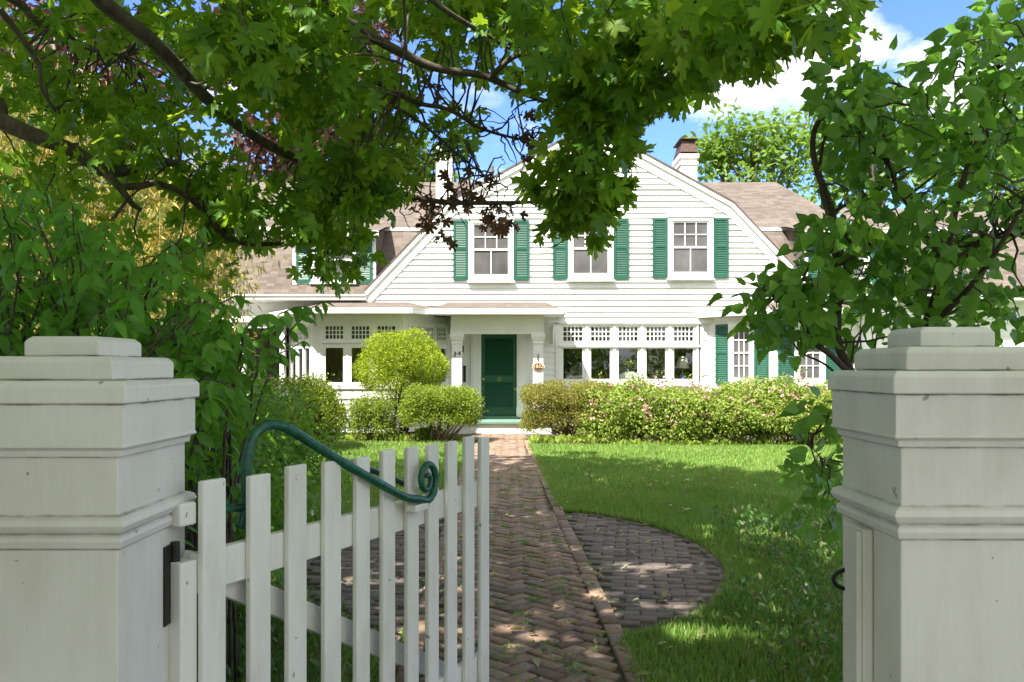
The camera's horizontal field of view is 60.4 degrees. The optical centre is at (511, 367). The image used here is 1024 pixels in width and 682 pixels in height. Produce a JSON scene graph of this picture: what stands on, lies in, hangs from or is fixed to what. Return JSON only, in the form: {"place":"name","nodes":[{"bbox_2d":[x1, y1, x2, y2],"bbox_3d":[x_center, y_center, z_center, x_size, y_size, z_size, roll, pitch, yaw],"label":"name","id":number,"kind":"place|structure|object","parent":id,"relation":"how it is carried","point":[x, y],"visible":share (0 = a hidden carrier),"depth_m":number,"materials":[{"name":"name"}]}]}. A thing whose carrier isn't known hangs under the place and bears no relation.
{"place":"outdoors","nodes":[
{"label":"outdoors","id":0,"kind":"place"},
{"bbox_2d":[0,336,198,681],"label":"gate pier","id":1,"kind":"structure","parent":0,"point":[96,432],"depth_m":2.15,"materials":[{"name":"white paint"}]},
{"bbox_2d":[169,420,488,681],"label":"garden gate","id":2,"kind":"structure","parent":1,"relation":"attached to","point":[215,571],"depth_m":3.05,"materials":[{"name":"white paint"}]},
{"bbox_2d":[0,0,1023,222],"label":"sky","id":3,"kind":"structure","parent":0,"point":[912,21],"materials":[{"name":"blue"}]},
{"bbox_2d":[197,418,842,681],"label":"ground","id":4,"kind":"structure","parent":0,"point":[349,671],"depth_m":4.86,"materials":[{"name":"green plant"}]},
{"bbox_2d":[0,0,190,177],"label":"copper beech","id":5,"kind":"object","parent":4,"relation":"on","point":[65,49],"visible":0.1,"depth_m":25.61,"materials":[{"name":"purple plant"}]},
{"bbox_2d":[0,141,232,279],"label":"green tree","id":6,"kind":"object","parent":4,"relation":"on","point":[139,256],"depth_m":21.76,"materials":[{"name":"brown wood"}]},
{"bbox_2d":[0,42,301,371],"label":"golden bamboo","id":7,"kind":"object","parent":4,"relation":"on","point":[161,234],"visible":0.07,"depth_m":14.64,"materials":[{"name":"yellow plant"}]},
{"bbox_2d":[0,184,335,681],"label":"arching shrub","id":8,"kind":"object","parent":4,"relation":"on","point":[211,360],"visible":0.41,"depth_m":3.28,"materials":[{"name":"green plant"}]},
{"bbox_2d":[192,405,320,626],"bbox_3d":[-2.123,0.774,5.203,1.992,1.761,1.905,0,0,0],"label":"flowering bush","id":9,"kind":"object","parent":4,"relation":"on","point":[277,484],"visible":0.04,"depth_m":5.34,"materials":[{"name":"green plant"}]},
{"bbox_2d":[143,0,412,181],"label":"copper beech","id":10,"kind":"object","parent":4,"relation":"on","point":[239,140],"visible":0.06,"depth_m":33.30,"materials":[{"name":"purple plant"}]},
{"bbox_2d":[248,370,316,470],"bbox_3d":[-3.518,0.759,10.651,2.289,1.789,2.682,0,0,27],"label":"flowering bush","id":11,"kind":"object","parent":4,"relation":"on","point":[279,391],"depth_m":10.84,"materials":[{"name":"green plant"}]},
{"bbox_2d":[233,371,352,526],"bbox_3d":[-2.602,0.810,8.171,2.448,1.642,2.464,0,0,43],"label":"flowering bush","id":12,"kind":"object","parent":4,"relation":"on","point":[302,451],"visible":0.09,"depth_m":8.10,"materials":[{"name":"green plant"}]},
{"bbox_2d":[259,370,353,447],"bbox_3d":[-3.932,0.813,16.582,1.879,1.586,1.937,0,0,-25],"label":"rounded bush","id":13,"kind":"object","parent":4,"relation":"on","point":[326,401],"visible":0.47,"depth_m":16.30,"materials":[{"name":"green plant"}]},
{"bbox_2d":[329,431,470,441],"bbox_3d":[-3.957,1.544,19.500,6.086,0.001,4.600,0,0,0],"label":"flower bed","id":14,"kind":"object","parent":4,"relation":"on","point":[406,439],"depth_m":20.37,"materials":[{"name":"soil"}]},
{"bbox_2d":[346,389,399,440],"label":"rounded bush","id":15,"kind":"object","parent":14,"relation":"on","point":[374,413],"visible":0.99,"depth_m":18.27,"materials":[{"name":"green plant"}]},
{"bbox_2d":[350,327,451,434],"bbox_3d":[-2.422,0.341,19.282,2.212,2.493,2.009,0,0,0],"label":"topiary tree","id":16,"kind":"object","parent":14,"relation":"on","point":[395,362],"visible":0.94,"depth_m":18.93,"materials":[{"name":"green plant"}]},
{"bbox_2d":[394,382,484,441],"bbox_3d":[-1.428,0.935,18.205,1.918,1.309,1.500,0,0,0],"label":"clipped yew","id":17,"kind":"object","parent":14,"relation":"on","point":[434,403],"visible":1,"depth_m":17.82,"materials":[{"name":"green plant"}]},
{"bbox_2d":[367,135,472,181],"bbox_3d":[-4.469,-4.071,36.008,5.795,11.458,4.213,0,0,0],"label":"ash tree","id":18,"kind":"object","parent":4,"relation":"on","point":[413,166],"visible":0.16,"depth_m":35.39,"materials":[{"name":"green plant"}]},
{"bbox_2d":[0,0,883,302],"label":"maple tree","id":19,"kind":"object","parent":4,"relation":"on","point":[622,74],"visible":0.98,"depth_m":5.06,"materials":[{"name":"green plant"}]},
{"bbox_2d":[307,441,719,681],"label":"path bedding","id":20,"kind":"object","parent":4,"relation":"on","point":[611,654],"visible":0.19,"depth_m":6.05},
{"bbox_2d":[307,513,726,640],"bbox_3d":[0.000,1.536,7.148,3.375,0.028,4.396,0,0,0],"label":"brick pad","id":21,"kind":"object","parent":20,"relation":"on","point":[650,610],"visible":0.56,"depth_m":6.67,"materials":[{"name":"grey brick"}]},
{"bbox_2d":[310,464,838,681],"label":"fallen leaves","id":22,"kind":"object","parent":21,"relation":"on","point":[576,664],"visible":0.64,"depth_m":5.97,"materials":[{"name":"brown plant"}]},
{"bbox_2d":[419,433,621,681],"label":"brick path","id":23,"kind":"structure","parent":20,"relation":"on","point":[505,449],"depth_m":5.98,"materials":[{"name":"brown brick"}]},
{"bbox_2d":[419,470,638,681],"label":"path moss","id":24,"kind":"object","parent":23,"relation":"on","point":[533,598],"visible":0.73,"depth_m":6.13,"materials":[{"name":"green plant"}]},
{"bbox_2d":[395,433,645,681],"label":"path edging","id":25,"kind":"object","parent":20,"relation":"on","point":[605,612],"visible":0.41,"depth_m":5.80,"materials":[{"name":"brick"}]},
{"bbox_2d":[197,499,842,681],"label":"ground cover","id":26,"kind":"object","parent":4,"relation":"on","point":[761,602],"visible":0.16,"depth_m":5.15,"materials":[{"name":"green plant"}]},
{"bbox_2d":[99,137,1023,433],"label":"house","id":27,"kind":"structure","parent":4,"relation":"on","point":[495,317],"depth_m":21.62,"materials":[{"name":"white paint"}]},
{"bbox_2d":[291,326,295,381],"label":"window","id":28,"kind":"structure","parent":27,"relation":"in","point":[292,341],"depth_m":21.54,"materials":[{"name":"white paint"}]},
{"bbox_2d":[297,328,301,376],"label":"window","id":29,"kind":"structure","parent":27,"relation":"in","point":[299,333],"depth_m":21.17,"materials":[{"name":"white paint"}]},
{"bbox_2d":[304,324,308,379],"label":"window","id":30,"kind":"structure","parent":27,"relation":"in","point":[306,339],"depth_m":20.76,"materials":[{"name":"white paint"}]},
{"bbox_2d":[310,236,355,283],"bbox_3d":[-4.400,-2.659,21.728,1.180,1.187,0.095,0,0,0],"label":"window","id":31,"kind":"structure","parent":27,"relation":"in","point":[313,281],"depth_m":21.74,"materials":[{"name":"white paint"}]},
{"bbox_2d":[322,323,345,384],"bbox_3d":[-4.100,-0.323,20.325,0.598,1.421,0.050,0,0,0],"label":"window","id":32,"kind":"structure","parent":27,"relation":"in","point":[324,345],"depth_m":20.30,"materials":[{"name":"white paint"}]},
{"bbox_2d":[348,323,371,384],"bbox_3d":[-3.500,-0.323,20.325,0.598,1.421,0.050,0,0,0],"label":"window","id":33,"kind":"structure","parent":27,"relation":"in","point":[350,345],"depth_m":20.30,"materials":[{"name":"white paint"}]},
{"bbox_2d":[374,323,397,383],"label":"window","id":34,"kind":"structure","parent":27,"relation":"in","point":[376,325],"depth_m":20.30,"materials":[{"name":"white paint"}]},
{"bbox_2d":[410,323,420,383],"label":"window","id":35,"kind":"structure","parent":27,"relation":"in","point":[416,326],"depth_m":20.65,"materials":[{"name":"white paint"}]},
{"bbox_2d":[423,324,433,341],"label":"window","id":36,"kind":"structure","parent":27,"relation":"in","point":[429,328],"depth_m":21.07,"materials":[{"name":"white paint"}]},
{"bbox_2d":[436,325,446,383],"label":"window","id":37,"kind":"structure","parent":27,"relation":"in","point":[441,330],"depth_m":21.48,"materials":[{"name":"white paint"}]},
{"bbox_2d":[467,218,514,282],"bbox_3d":[-0.513,-2.874,21.558,1.173,1.576,0.095,0,0,0],"label":"window","id":38,"kind":"structure","parent":27,"relation":"in","point":[490,258],"depth_m":21.60,"materials":[{"name":"white paint"}]},
{"bbox_2d":[482,334,515,415],"bbox_3d":[-0.321,0.176,21.633,0.858,2.028,0.133,0,0,0],"label":"door","id":39,"kind":"structure","parent":27,"relation":"in","point":[498,350],"depth_m":21.66,"materials":[{"name":"green paint"}]},
{"bbox_2d":[532,362,544,370],"bbox_3d":[0.618,-0.032,20.628,0.290,0.196,0.046,0,0,0],"label":"plaque","id":40,"kind":"object","parent":27,"relation":"attached to","point":[538,366],"visible":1,"depth_m":20.61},
{"bbox_2d":[560,324,584,382],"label":"window","id":41,"kind":"structure","parent":27,"relation":"in","point":[562,342],"depth_m":21.68,"materials":[{"name":"white paint"}]},
{"bbox_2d":[567,225,614,281],"bbox_3d":[1.933,-2.903,21.558,1.173,1.576,0.095,0,0,0],"label":"window","id":42,"kind":"structure","parent":27,"relation":"in","point":[582,267],"depth_m":21.58,"materials":[{"name":"white paint"}]},
{"bbox_2d":[588,324,612,382],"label":"window","id":43,"kind":"structure","parent":27,"relation":"in","point":[590,342],"depth_m":21.68,"materials":[{"name":"white paint"}]},
{"bbox_2d":[616,324,640,382],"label":"window","id":44,"kind":"structure","parent":27,"relation":"in","point":[638,342],"depth_m":21.68,"materials":[{"name":"white paint"}]},
{"bbox_2d":[644,324,667,382],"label":"window","id":45,"kind":"structure","parent":27,"relation":"in","point":[649,342],"depth_m":21.68,"materials":[{"name":"white paint"}]},
{"bbox_2d":[671,324,695,382],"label":"window","id":46,"kind":"structure","parent":27,"relation":"in","point":[673,342],"depth_m":21.68,"materials":[{"name":"white paint"}]},
{"bbox_2d":[667,216,714,279],"bbox_3d":[4.379,-2.933,21.558,1.173,1.576,0.095,0,0,0],"label":"window","id":47,"kind":"structure","parent":27,"relation":"in","point":[690,238],"depth_m":21.58,"materials":[{"name":"white paint"}]},
{"bbox_2d":[727,322,754,384],"bbox_3d":[5.477,-0.339,21.028,0.734,1.507,0.390,0,0,27],"label":"window","id":48,"kind":"structure","parent":27,"relation":"in","point":[741,355],"depth_m":21.04,"materials":[{"name":"white paint"}]},
{"bbox_2d":[794,322,826,385],"bbox_3d":[6.920,-0.338,20.428,0.780,1.507,0.095,0,0,0],"label":"window","id":49,"kind":"structure","parent":27,"relation":"in","point":[816,370],"depth_m":20.45,"materials":[{"name":"white paint"}]},
{"bbox_2d":[830,248,869,278],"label":"window","id":50,"kind":"structure","parent":27,"relation":"in","point":[867,260],"depth_m":21.76,"materials":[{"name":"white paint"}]},
{"bbox_2d":[527,430,842,445],"bbox_3d":[4.908,1.544,19.550,9.184,0.001,4.500,0,0,0],"label":"flower bed","id":51,"kind":"object","parent":4,"relation":"on","point":[529,436],"depth_m":19.49,"materials":[{"name":"soil"}]},
{"bbox_2d":[514,377,614,435],"bbox_3d":[1.231,0.895,18.922,2.406,1.383,1.869,0,0,0],"label":"clipped yew","id":52,"kind":"object","parent":51,"relation":"on","point":[559,402],"visible":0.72,"depth_m":18.45,"materials":[{"name":"green plant"}]},
{"bbox_2d":[339,425,842,445],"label":"border weeds","id":53,"kind":"object","parent":51,"relation":"on","point":[424,433],"visible":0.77,"depth_m":17.84,"materials":[{"name":"green plant"}]},
{"bbox_2d":[575,361,662,443],"bbox_3d":[2.367,0.743,18.340,2.056,1.794,2.093,0,0,42],"label":"spirea bush","id":54,"kind":"object","parent":51,"relation":"on","point":[617,407],"visible":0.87,"depth_m":17.90,"materials":[{"name":"green plant"}]},
{"bbox_2d":[627,366,730,444],"bbox_3d":[3.430,0.790,18.119,2.472,1.644,2.157,0,0,0],"label":"spirea bush","id":55,"kind":"object","parent":51,"relation":"on","point":[677,415],"visible":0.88,"depth_m":17.56,"materials":[{"name":"green plant"}]},
{"bbox_2d":[681,374,786,445],"bbox_3d":[4.503,0.877,18.045,2.091,1.508,2.185,0,0,-41],"label":"spirea bush","id":56,"kind":"object","parent":51,"relation":"on","point":[735,424],"visible":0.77,"depth_m":17.54,"materials":[{"name":"green plant"}]},
{"bbox_2d":[733,366,831,444],"bbox_3d":[5.658,0.779,17.926,2.462,1.652,2.134,0,0,0],"label":"spirea bush","id":57,"kind":"object","parent":51,"relation":"on","point":[780,400],"visible":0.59,"depth_m":17.46,"materials":[{"name":"green plant"}]},
{"bbox_2d":[789,380,842,439],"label":"spirea bush","id":58,"kind":"object","parent":51,"relation":"on","point":[825,383],"visible":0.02,"depth_m":17.81,"materials":[{"name":"green plant"}]},
{"bbox_2d":[681,96,842,192],"bbox_3d":[10.152,-4.594,35.801,5.894,12.504,5.503,0,0,36],"label":"ash tree","id":59,"kind":"object","parent":4,"relation":"on","point":[722,159],"visible":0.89,"depth_m":35.27,"materials":[{"name":"green plant"}]},
{"bbox_2d":[707,0,1023,562],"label":"lilac tree","id":60,"kind":"object","parent":4,"relation":"on","point":[871,97],"visible":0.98,"depth_m":3.70,"materials":[{"name":"green plant"}]},
{"bbox_2d":[780,70,1005,206],"bbox_3d":[14.311,-4.784,33.167,8.817,12.880,5.239,0,0,0],"label":"ash tree","id":61,"kind":"object","parent":4,"relation":"on","point":[834,189],"visible":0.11,"depth_m":32.91,"materials":[{"name":"green plant"}]},
{"bbox_2d":[933,102,1023,207],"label":"ash tree","id":62,"kind":"object","parent":4,"relation":"on","point":[1006,195],"visible":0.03,"depth_m":29.72,"materials":[{"name":"green plant"}]},
{"bbox_2d":[563,375,592,378],"bbox_3d":[1.670,0.710,22.440,1.180,1.040,0.820,0,0,0],"label":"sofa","id":63,"kind":"object","parent":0,"point":[575,377],"visible":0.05,"depth_m":22.04,"materials":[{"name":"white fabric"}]},
{"bbox_2d":[619,371,648,378],"bbox_3d":[3.000,0.660,22.340,1.020,1.140,0.820,0,0,0],"label":"armchair","id":64,"kind":"object","parent":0,"point":[621,376],"visible":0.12,"depth_m":21.93,"materials":[{"name":"white fabric"}]},
{"bbox_2d":[675,355,689,378],"bbox_3d":[4.279,0.105,22.100,0.372,0.830,0.372,0,0,0],"label":"table lamp","id":65,"kind":"object","parent":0,"point":[682,362],"visible":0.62,"depth_m":22.00,"materials":[{"name":"beige metal"}]},
{"bbox_2d":[828,327,1023,681],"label":"gate pier","id":66,"kind":"structure","parent":0,"point":[928,425],"depth_m":2.15,"materials":[{"name":"white paint"}]}
]}

